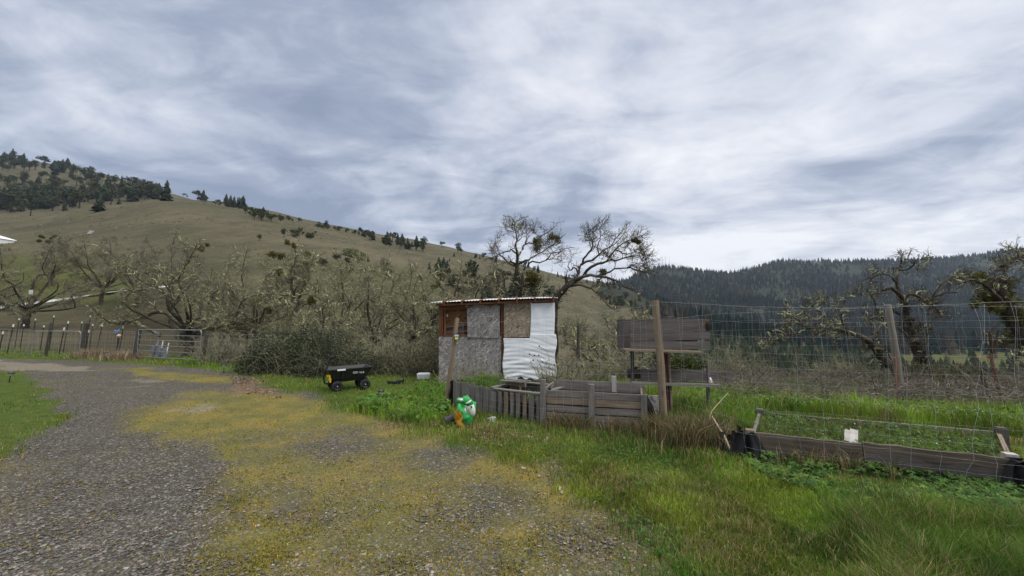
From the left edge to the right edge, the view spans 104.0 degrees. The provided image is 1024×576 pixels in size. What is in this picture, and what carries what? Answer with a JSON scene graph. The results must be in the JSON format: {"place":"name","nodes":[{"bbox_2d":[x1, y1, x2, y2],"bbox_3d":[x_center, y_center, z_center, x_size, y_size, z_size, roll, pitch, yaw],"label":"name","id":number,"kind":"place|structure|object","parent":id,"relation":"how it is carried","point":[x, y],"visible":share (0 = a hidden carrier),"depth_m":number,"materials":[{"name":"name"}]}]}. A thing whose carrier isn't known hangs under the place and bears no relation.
{"place":"outdoors","nodes":[
{"label":"outdoors","id":0,"kind":"place"},
{"bbox_2d":[1,286,164,307],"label":"road","id":1,"kind":"structure","parent":0,"point":[53,300],"depth_m":69.90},
{"bbox_2d":[0,351,1023,575],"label":"ground","id":2,"kind":"structure","parent":0,"point":[53,372],"depth_m":4.09,"materials":[{"name":"gravel"}]},
{"bbox_2d":[61,347,155,361],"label":"grass clump","id":3,"kind":"object","parent":2,"relation":"on","point":[119,355],"visible":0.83,"depth_m":16.41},
{"bbox_2d":[0,321,274,364],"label":"pasture fence","id":4,"kind":"object","parent":2,"relation":"on","point":[84,338],"visible":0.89,"depth_m":17.80,"materials":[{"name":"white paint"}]},
{"bbox_2d":[31,331,80,353],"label":"tube gate","id":5,"kind":"structure","parent":4,"relation":"attached to","point":[54,331],"depth_m":17.98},
{"bbox_2d":[136,329,201,360],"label":"tube gate","id":6,"kind":"structure","parent":4,"relation":"attached to","point":[178,335],"depth_m":15.27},
{"bbox_2d":[82,225,285,356],"bbox_3d":[-15.565,0.283,19.457,7.115,6.743,6.592,-2,-5,23],"label":"oak tree","id":7,"kind":"object","parent":2,"relation":"on","point":[191,322],"visible":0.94,"depth_m":18.91,"materials":[{"name":"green plant"}]},
{"bbox_2d":[98,318,161,336],"bbox_3d":[-19.520,1.996,20.346,4.160,0.976,0.282,-1,-5,13],"label":"fallen bough","id":8,"kind":"object","parent":7,"relation":"attached to","point":[154,332],"visible":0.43,"depth_m":20.00,"materials":[{"name":"grey wood"}]},
{"bbox_2d":[183,331,264,365],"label":"bare shrub","id":9,"kind":"object","parent":2,"relation":"on","point":[219,353],"visible":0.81,"depth_m":14.29,"materials":[{"name":"plant"}]},
{"bbox_2d":[198,323,304,360],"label":"bare shrub","id":10,"kind":"object","parent":2,"relation":"on","point":[262,340],"visible":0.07,"depth_m":15.64,"materials":[{"name":"plant"}]},
{"bbox_2d":[228,375,282,398],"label":"fallen leaves","id":11,"kind":"object","parent":2,"relation":"on","point":[250,381],"visible":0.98,"depth_m":10.11,"materials":[{"name":"brown plant"}]},
{"bbox_2d":[206,302,329,376],"bbox_3d":[-6.941,1.657,12.050,4.494,2.496,3.151,-3,-5,31],"label":"bramble bush","id":12,"kind":"object","parent":2,"relation":"on","point":[257,362],"visible":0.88,"depth_m":11.94,"materials":[{"name":"green plant"}]},
{"bbox_2d":[250,236,336,354],"bbox_3d":[-9.463,0.524,17.461,3.321,6.066,2.773,0,-5,0],"label":"oak tree","id":13,"kind":"object","parent":2,"relation":"on","point":[295,269],"visible":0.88,"depth_m":17.37,"materials":[{"name":"brown plant"}]},
{"bbox_2d":[269,284,370,354],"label":"oak tree","id":14,"kind":"object","parent":2,"relation":"on","point":[294,316],"visible":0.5,"depth_m":15.13,"materials":[{"name":"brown plant"}]},
{"bbox_2d":[271,320,389,364],"bbox_3d":[-6.543,2.231,14.423,3.974,2.301,3.424,3,-5,-30],"label":"bare shrub","id":15,"kind":"object","parent":2,"relation":"on","point":[357,341],"visible":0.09,"depth_m":14.34,"materials":[{"name":"plant"}]},
{"bbox_2d":[262,317,407,378],"bbox_3d":[-4.922,2.027,12.073,4.224,2.332,3.070,2,-5,-19],"label":"bramble bush","id":16,"kind":"object","parent":2,"relation":"on","point":[310,369],"visible":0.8,"depth_m":11.65,"materials":[{"name":"green plant"}]},
{"bbox_2d":[323,355,372,391],"bbox_3d":[-3.839,1.948,9.316,1.033,0.818,0.677,3,-5,-33],"label":"garden cart","id":17,"kind":"object","parent":2,"relation":"on","point":[337,376],"visible":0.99,"depth_m":9.15,"materials":[{"name":"black plastic"}]},
{"bbox_2d":[0,401,706,575],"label":"loose stones","id":18,"kind":"object","parent":2,"relation":"on","point":[127,568],"visible":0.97,"depth_m":3.00,"materials":[{"name":"gravel"}]},
{"bbox_2d":[325,251,423,358],"bbox_3d":[-6.489,1.077,18.900,4.403,5.871,3.923,3,-5,-30],"label":"oak tree","id":19,"kind":"object","parent":2,"relation":"on","point":[396,321],"visible":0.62,"depth_m":18.62,"materials":[{"name":"brown plant"}]},
{"bbox_2d":[343,315,436,366],"bbox_3d":[-4.298,2.255,14.169,3.654,2.775,3.599,0,-5,0],"label":"bare shrub","id":20,"kind":"object","parent":2,"relation":"on","point":[389,340],"visible":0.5,"depth_m":14.14,"materials":[{"name":"plant"}]},
{"bbox_2d":[360,324,438,376],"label":"bramble bush","id":21,"kind":"object","parent":2,"relation":"on","point":[420,366],"visible":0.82,"depth_m":11.95,"materials":[{"name":"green plant"}]},
{"bbox_2d":[355,378,450,421],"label":"weeds","id":22,"kind":"object","parent":2,"relation":"on","point":[443,405],"visible":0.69,"depth_m":7.18,"materials":[{"name":"green plant"}]},
{"bbox_2d":[374,272,462,362],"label":"oak tree","id":23,"kind":"object","parent":2,"relation":"on","point":[396,309],"visible":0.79,"depth_m":16.57,"materials":[{"name":"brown plant"}]},
{"bbox_2d":[417,372,429,378],"bbox_3d":[-2.442,2.436,11.041,0.356,0.170,0.257,1,-5,-11],"label":"plastic tub","id":24,"kind":"object","parent":2,"relation":"on","point":[424,375],"visible":0.85,"depth_m":10.93,"materials":[{"name":"white plastic"}]},
{"bbox_2d":[0,375,887,575],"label":"moss","id":25,"kind":"object","parent":2,"relation":"on","point":[261,559],"visible":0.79,"depth_m":3.12,"materials":[{"name":"yellow plant"}]},
{"bbox_2d":[411,254,504,331],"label":"oak tree","id":26,"kind":"object","parent":2,"relation":"on","point":[437,285],"visible":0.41,"depth_m":18.03,"materials":[{"name":"brown plant"}]},
{"bbox_2d":[454,411,463,427],"bbox_3d":[-0.780,1.962,5.962,0.208,0.275,0.080,-1,-5,18],"label":"plastic sack","id":27,"kind":"object","parent":2,"relation":"on","point":[458,417],"visible":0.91,"depth_m":5.95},
{"bbox_2d":[456,395,475,423],"bbox_3d":[-0.705,1.881,6.117,0.318,0.502,0.438,0,-5,0],"label":"soil bag","id":28,"kind":"object","parent":2,"relation":"on","point":[466,407],"visible":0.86,"depth_m":6.00,"materials":[{"name":"green plastic"}]},
{"bbox_2d":[428,357,505,388],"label":"bare shrub","id":29,"kind":"object","parent":2,"relation":"on","point":[469,373],"visible":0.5,"depth_m":9.54,"materials":[{"name":"plant"}]},
{"bbox_2d":[448,376,519,412],"bbox_3d":[-0.518,1.989,7.430,1.069,0.542,0.818,-4,-6,41],"label":"compost bin","id":30,"kind":"object","parent":2,"relation":"on","point":[460,389],"visible":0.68,"depth_m":7.15,"materials":[{"name":"grey wood"}]},
{"bbox_2d":[460,372,512,390],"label":"grass clump","id":31,"kind":"object","parent":30,"relation":"on","point":[487,382],"visible":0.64,"depth_m":7.41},
{"bbox_2d":[425,421,556,452],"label":"fallen leaves","id":32,"kind":"object","parent":2,"relation":"on","point":[485,433],"visible":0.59,"depth_m":5.53,"materials":[{"name":"brown plant"}]},
{"bbox_2d":[430,296,556,382],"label":"garden shed","id":33,"kind":"structure","parent":2,"relation":"on","point":[469,313],"depth_m":10.22,"materials":[{"name":"grey wood"}]},
{"bbox_2d":[502,303,556,380],"bbox_3d":[0.449,1.355,10.163,1.382,1.975,0.052,0,-5,0],"label":"tarp","id":34,"kind":"object","parent":33,"relation":"hanging from","point":[523,357],"visible":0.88,"depth_m":10.14,"materials":[{"name":"plastic"}]},
{"bbox_2d":[0,347,1023,575],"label":"grass","id":35,"kind":"structure","parent":2,"relation":"on","point":[865,541],"depth_m":3.37,"materials":[{"name":"plant"}]},
{"bbox_2d":[475,212,574,297],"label":"oak tree","id":36,"kind":"object","parent":2,"relation":"on","point":[533,278],"visible":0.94,"depth_m":14.85,"materials":[{"name":"brown plant"}]},
{"bbox_2d":[490,382,564,421],"bbox_3d":[0.317,1.917,6.837,1.090,0.591,0.925,-4,-6,39],"label":"compost bin","id":37,"kind":"object","parent":2,"relation":"on","point":[513,398],"visible":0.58,"depth_m":6.58,"materials":[{"name":"grey wood"}]},
{"bbox_2d":[499,379,530,386],"bbox_3d":[0.056,1.656,6.989,0.466,0.114,0.294,-3,-5,31],"label":"plank stack","id":38,"kind":"object","parent":37,"relation":"on","point":[516,382],"visible":0.98,"depth_m":6.93,"materials":[{"name":"grey wood"}]},
{"bbox_2d":[504,355,582,383],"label":"bare shrub","id":39,"kind":"object","parent":2,"relation":"on","point":[547,382],"visible":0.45,"depth_m":8.40,"materials":[{"name":"plant"}]},
{"bbox_2d":[530,351,626,382],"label":"bare shrub","id":40,"kind":"object","parent":2,"relation":"on","point":[584,377],"visible":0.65,"depth_m":9.38,"materials":[{"name":"plant"}]},
{"bbox_2d":[536,407,643,438],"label":"grass clump","id":41,"kind":"object","parent":2,"relation":"on","point":[572,421],"visible":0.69,"depth_m":5.64,"materials":[{"name":"plant"}]},
{"bbox_2d":[540,376,655,428],"bbox_3d":[1.342,1.804,6.229,1.658,0.800,0.878,-1,-5,17],"label":"compost bin","id":42,"kind":"object","parent":2,"relation":"on","point":[627,397],"visible":0.73,"depth_m":5.95,"materials":[{"name":"grey wood"}]},
{"bbox_2d":[555,315,654,373],"bbox_3d":[2.833,1.949,12.947,3.406,2.440,3.754,-3,-5,32],"label":"bare shrub","id":43,"kind":"object","parent":2,"relation":"on","point":[583,341],"visible":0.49,"depth_m":12.62,"materials":[{"name":"brown plant"}]},
{"bbox_2d":[551,214,661,371],"bbox_3d":[3.029,0.193,13.138,4.174,6.030,2.986,0,-5,0],"label":"oak tree","id":44,"kind":"object","parent":2,"relation":"on","point":[560,293],"visible":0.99,"depth_m":13.30,"materials":[{"name":"brown plant"}]},
{"bbox_2d":[563,338,671,382],"bbox_3d":[2.543,2.139,9.764,2.330,1.894,2.360,2,-5,-28],"label":"bare shrub","id":45,"kind":"object","parent":2,"relation":"on","point":[620,363],"visible":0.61,"depth_m":9.90,"materials":[{"name":"plant"}]},
{"bbox_2d":[463,440,788,559],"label":"fallen leaves","id":46,"kind":"object","parent":2,"relation":"on","point":[597,525],"visible":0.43,"depth_m":3.65,"materials":[{"name":"brown plant"}]},
{"bbox_2d":[592,299,672,368],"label":"oak tree","id":47,"kind":"object","parent":2,"relation":"on","point":[637,316],"visible":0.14,"depth_m":14.08,"materials":[{"name":"brown plant"}]},
{"bbox_2d":[648,395,658,414],"bbox_3d":[2.094,1.846,5.828,0.219,0.550,0.042,-1,-5,9],"label":"board offcut","id":48,"kind":"object","parent":2,"relation":"on","point":[654,400],"visible":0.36,"depth_m":5.84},
{"bbox_2d":[483,441,854,575],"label":"weeds","id":49,"kind":"object","parent":2,"relation":"on","point":[644,528],"visible":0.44,"depth_m":3.69,"materials":[{"name":"green plant"}]},
{"bbox_2d":[617,319,732,415],"bbox_3d":[2.790,1.362,6.784,1.886,1.681,0.583,0,-5,0],"label":"tiered planter","id":50,"kind":"object","parent":2,"relation":"on","point":[629,328],"visible":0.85,"depth_m":6.72,"materials":[{"name":"brown wood"}]},
{"bbox_2d":[657,353,707,381],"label":"evergreen shrub","id":51,"kind":"object","parent":2,"relation":"on","point":[678,360],"visible":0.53,"depth_m":9.43,"materials":[{"name":"green plant"}]},
{"bbox_2d":[627,406,744,455],"bbox_3d":[2.234,1.776,5.085,1.602,0.499,1.275,0,-5,0],"label":"grass clump","id":52,"kind":"object","parent":2,"relation":"on","point":[694,432],"visible":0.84,"depth_m":4.93,"materials":[{"name":"plant"}]},
{"bbox_2d":[445,300,1023,482],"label":"garden fence","id":53,"kind":"object","parent":2,"relation":"on","point":[658,346],"visible":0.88,"depth_m":5.71,"materials":[{"name":"metal"}]},
{"bbox_2d":[696,339,779,376],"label":"bare shrub","id":54,"kind":"object","parent":2,"relation":"on","point":[736,355],"visible":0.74,"depth_m":11.79,"materials":[{"name":"plant"}]},
{"bbox_2d":[576,304,1023,401],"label":"valley fence","id":55,"kind":"object","parent":2,"relation":"on","point":[895,352],"visible":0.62,"depth_m":8.51,"materials":[{"name":"metal"}]},
{"bbox_2d":[595,351,1023,410],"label":"brush","id":56,"kind":"object","parent":2,"relation":"on","point":[936,391],"visible":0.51,"depth_m":8.33,"materials":[{"name":"plant"}]},
{"bbox_2d":[751,282,910,379],"bbox_3d":[7.947,1.340,9.934,4.997,2.895,1.291,1,-5,-11],"label":"oak tree","id":57,"kind":"object","parent":2,"relation":"on","point":[873,345],"visible":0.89,"depth_m":9.92,"materials":[{"name":"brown plant"}]},
{"bbox_2d":[768,444,909,481],"bbox_3d":[3.410,1.796,4.212,1.282,0.320,0.496,-2,-5,21],"label":"grass clump","id":58,"kind":"object","parent":2,"relation":"on","point":[841,461],"visible":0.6,"depth_m":4.20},
{"bbox_2d":[794,348,883,377],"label":"bare shrub","id":59,"kind":"object","parent":2,"relation":"on","point":[842,364],"visible":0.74,"depth_m":11.37,"materials":[{"name":"plant"}]},
{"bbox_2d":[672,381,1023,424],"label":"weeds","id":60,"kind":"object","parent":2,"relation":"on","point":[844,398],"visible":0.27,"depth_m":7.10,"materials":[{"name":"green plant"}]},
{"bbox_2d":[717,408,1023,495],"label":"raised bed","id":61,"kind":"object","parent":2,"relation":"on","point":[978,467],"visible":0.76,"depth_m":4.29,"materials":[{"name":"grey wood"}]},
{"bbox_2d":[751,408,1008,456],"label":"weeds","id":62,"kind":"object","parent":61,"relation":"on","point":[911,431],"visible":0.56,"depth_m":4.67,"materials":[{"name":"green plant"}]},
{"bbox_2d":[741,450,1023,510],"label":"weeds","id":63,"kind":"object","parent":2,"relation":"on","point":[989,486],"visible":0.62,"depth_m":3.84,"materials":[{"name":"green plant"}]},
{"bbox_2d":[844,246,978,376],"bbox_3d":[11.631,0.815,11.266,5.737,4.078,1.908,1,-5,-9],"label":"oak tree","id":64,"kind":"object","parent":2,"relation":"on","point":[914,342],"visible":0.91,"depth_m":11.09,"materials":[{"name":"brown plant"}]},
{"bbox_2d":[881,361,993,387],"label":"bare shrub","id":65,"kind":"object","parent":2,"relation":"on","point":[938,371],"visible":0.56,"depth_m":9.61,"materials":[{"name":"green plant"}]},
{"bbox_2d":[861,489,1023,573],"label":"weeds","id":66,"kind":"object","parent":2,"relation":"on","point":[873,494],"visible":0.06,"depth_m":3.25,"materials":[{"name":"green plant"}]},
{"bbox_2d":[948,234,1023,369],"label":"oak tree","id":67,"kind":"object","parent":2,"relation":"on","point":[996,291],"visible":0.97,"depth_m":9.92,"materials":[{"name":"brown plant"}]},
{"bbox_2d":[988,324,1002,400],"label":"mullein stalk","id":68,"kind":"object","parent":2,"relation":"on","point":[992,344],"visible":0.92,"depth_m":7.91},
{"bbox_2d":[0,161,1023,374],"bbox_3d":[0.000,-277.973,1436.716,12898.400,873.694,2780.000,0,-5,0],"label":"hills","id":69,"kind":"structure","parent":0,"point":[221,235],"depth_m":224.40,"materials":[{"name":"green plant"}]},
{"bbox_2d":[0,235,16,243],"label":"farm house","id":70,"kind":"structure","parent":69,"relation":"on","point":[3,239],"depth_m":186.07,"materials":[{"name":"white paint"}]},
{"bbox_2d":[0,188,21,210],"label":"evergreen tree","id":71,"kind":"object","parent":69,"relation":"on","point":[11,196],"visible":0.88,"depth_m":466.00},
{"bbox_2d":[14,186,26,203],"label":"conifer tree","id":72,"kind":"object","parent":69,"relation":"on","point":[19,192],"visible":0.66,"depth_m":504.06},
{"bbox_2d":[0,264,47,312],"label":"oak tree","id":73,"kind":"object","parent":69,"relation":"on","point":[17,301],"visible":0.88,"depth_m":41.16,"materials":[{"name":"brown plant"}]},
{"bbox_2d":[22,202,36,215],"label":"evergreen tree","id":74,"kind":"object","parent":69,"relation":"on","point":[29,206],"visible":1,"depth_m":426.30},
{"bbox_2d":[39,189,54,207],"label":"conifer tree","id":75,"kind":"object","parent":69,"relation":"on","point":[48,195],"visible":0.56,"depth_m":480.86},
{"bbox_2d":[42,196,64,210],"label":"evergreen tree","id":76,"kind":"object","parent":69,"relation":"on","point":[51,201],"visible":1,"depth_m":464.58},
{"bbox_2d":[45,178,62,186],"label":"hill bush","id":77,"kind":"object","parent":69,"relation":"on","point":[57,182],"visible":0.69,"depth_m":598.67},
{"bbox_2d":[0,241,112,328],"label":"oak tree","id":78,"kind":"object","parent":69,"relation":"on","point":[27,310],"visible":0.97,"depth_m":44.44,"materials":[{"name":"brown plant"}]},
{"bbox_2d":[28,231,89,285],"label":"oak tree","id":79,"kind":"object","parent":69,"relation":"on","point":[52,237],"visible":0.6,"depth_m":88.97,"materials":[{"name":"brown plant"}]},
{"bbox_2d":[56,186,71,203],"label":"evergreen tree","id":80,"kind":"object","parent":69,"relation":"on","point":[64,193],"visible":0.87,"depth_m":504.10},
{"bbox_2d":[68,186,88,208],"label":"evergreen tree","id":81,"kind":"object","parent":69,"relation":"on","point":[77,193],"visible":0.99,"depth_m":471.55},
{"bbox_2d":[8,316,150,352],"bbox_3d":[-32.330,3.045,25.338,20.661,2.615,3.064,0,-5,0],"label":"pasture fence","id":82,"kind":"object","parent":69,"relation":"on","point":[42,337],"visible":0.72,"depth_m":25.87,"materials":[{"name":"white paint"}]},
{"bbox_2d":[73,165,91,179],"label":"evergreen tree","id":83,"kind":"object","parent":69,"relation":"on","point":[84,171],"visible":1,"depth_m":689.35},
{"bbox_2d":[85,179,101,189],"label":"evergreen tree","id":84,"kind":"object","parent":69,"relation":"on","point":[93,182],"visible":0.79,"depth_m":547.58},
{"bbox_2d":[89,190,104,200],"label":"evergreen tree","id":85,"kind":"object","parent":69,"relation":"on","point":[96,196],"visible":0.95,"depth_m":504.88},
{"bbox_2d":[89,197,105,211],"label":"conifer tree","id":86,"kind":"object","parent":69,"relation":"on","point":[98,206],"visible":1,"depth_m":305.97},
{"bbox_2d":[51,235,157,304],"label":"oak tree","id":87,"kind":"object","parent":69,"relation":"on","point":[77,262],"visible":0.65,"depth_m":61.34,"materials":[{"name":"brown plant"}]},
{"bbox_2d":[104,188,118,204],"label":"evergreen tree","id":88,"kind":"object","parent":69,"relation":"on","point":[112,193],"visible":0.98,"depth_m":494.17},
{"bbox_2d":[126,184,138,201],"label":"conifer tree","id":89,"kind":"object","parent":69,"relation":"on","point":[132,197],"visible":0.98,"depth_m":521.39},
{"bbox_2d":[120,184,144,200],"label":"evergreen tree","id":90,"kind":"object","parent":69,"relation":"on","point":[125,188],"visible":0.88,"depth_m":523.76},
{"bbox_2d":[83,232,185,306],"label":"oak tree","id":91,"kind":"object","parent":69,"relation":"on","point":[100,251],"visible":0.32,"depth_m":57.48,"materials":[{"name":"brown plant"}]},
{"bbox_2d":[138,182,159,198],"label":"evergreen tree","id":92,"kind":"object","parent":69,"relation":"on","point":[150,187],"visible":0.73,"depth_m":557.54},
{"bbox_2d":[158,180,173,200],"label":"conifer tree","id":93,"kind":"object","parent":69,"relation":"on","point":[165,194],"visible":0.98,"depth_m":333.63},
{"bbox_2d":[123,231,213,325],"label":"oak tree","id":94,"kind":"object","parent":69,"relation":"on","point":[139,300],"visible":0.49,"depth_m":47.79,"materials":[{"name":"brown plant"}]},
{"bbox_2d":[184,251,264,347],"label":"oak tree","id":95,"kind":"object","parent":69,"relation":"on","point":[211,279],"visible":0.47,"depth_m":29.42,"materials":[{"name":"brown plant"}]},
{"bbox_2d":[170,244,295,355],"bbox_3d":[-15.632,0.868,23.969,6.965,7.201,5.492,0,-5,0],"label":"oak tree","id":96,"kind":"object","parent":69,"relation":"on","point":[235,284],"visible":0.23,"depth_m":23.59,"materials":[{"name":"brown plant"}]},
{"bbox_2d":[209,251,296,350],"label":"oak tree","id":97,"kind":"object","parent":69,"relation":"on","point":[250,315],"visible":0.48,"depth_m":20.61,"materials":[{"name":"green plant"}]},
{"bbox_2d":[0,183,652,371],"bbox_3d":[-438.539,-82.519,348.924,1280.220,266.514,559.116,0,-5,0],"label":"hill scrub","id":98,"kind":"object","parent":69,"relation":"on","point":[68,220],"visible":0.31,"depth_m":231.24,"materials":[{"name":"plant"}]},
{"bbox_2d":[284,245,383,334],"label":"oak tree","id":99,"kind":"object","parent":69,"relation":"on","point":[317,288],"visible":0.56,"depth_m":21.89,"materials":[{"name":"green plant"}]},
{"bbox_2d":[341,247,369,261],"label":"hillside bush","id":100,"kind":"object","parent":69,"relation":"on","point":[351,251],"visible":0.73,"depth_m":211.68,"materials":[{"name":"green plant"}]},
{"bbox_2d":[317,247,412,358],"bbox_3d":[-9.742,1.411,26.065,6.240,8.238,5.874,3,-6,-34],"label":"oak tree","id":101,"kind":"object","parent":69,"relation":"on","point":[383,259],"visible":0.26,"depth_m":25.53,"materials":[{"name":"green plant"}]},
{"bbox_2d":[357,257,435,358],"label":"oak tree","id":102,"kind":"object","parent":69,"relation":"on","point":[411,267],"visible":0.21,"depth_m":23.48,"materials":[{"name":"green plant"}]},
{"bbox_2d":[408,275,448,363],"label":"oak tree","id":103,"kind":"object","parent":69,"relation":"on","point":[436,342],"visible":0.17,"depth_m":21.53,"materials":[{"name":"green plant"}]},
{"bbox_2d":[441,272,459,286],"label":"hill bush","id":104,"kind":"object","parent":69,"relation":"on","point":[451,278],"visible":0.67,"depth_m":208.07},
{"bbox_2d":[462,260,478,276],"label":"hill bush","id":105,"kind":"object","parent":69,"relation":"on","point":[474,265],"visible":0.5,"depth_m":270.40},
{"bbox_2d":[497,271,513,286],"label":"evergreen tree","id":106,"kind":"object","parent":69,"relation":"on","point":[507,274],"visible":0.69,"depth_m":279.04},
{"bbox_2d":[503,286,517,297],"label":"hill bush","id":107,"kind":"object","parent":69,"relation":"on","point":[510,292],"visible":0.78,"depth_m":233.14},
{"bbox_2d":[593,248,1023,354],"bbox_3d":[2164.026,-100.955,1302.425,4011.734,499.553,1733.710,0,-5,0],"label":"forest","id":108,"kind":"object","parent":69,"relation":"on","point":[945,330],"visible":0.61,"depth_m":1238.26,"materials":[{"name":"plant"}]},
{"bbox_2d":[632,315,1023,377],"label":"valley wood","id":109,"kind":"object","parent":69,"relation":"on","point":[790,352],"visible":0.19,"depth_m":281.82,"materials":[{"name":"plant"}]},
{"bbox_2d":[0,0,1023,282],"label":"sky","id":110,"kind":"structure","parent":0,"point":[741,134],"materials":[{"name":"grey"}]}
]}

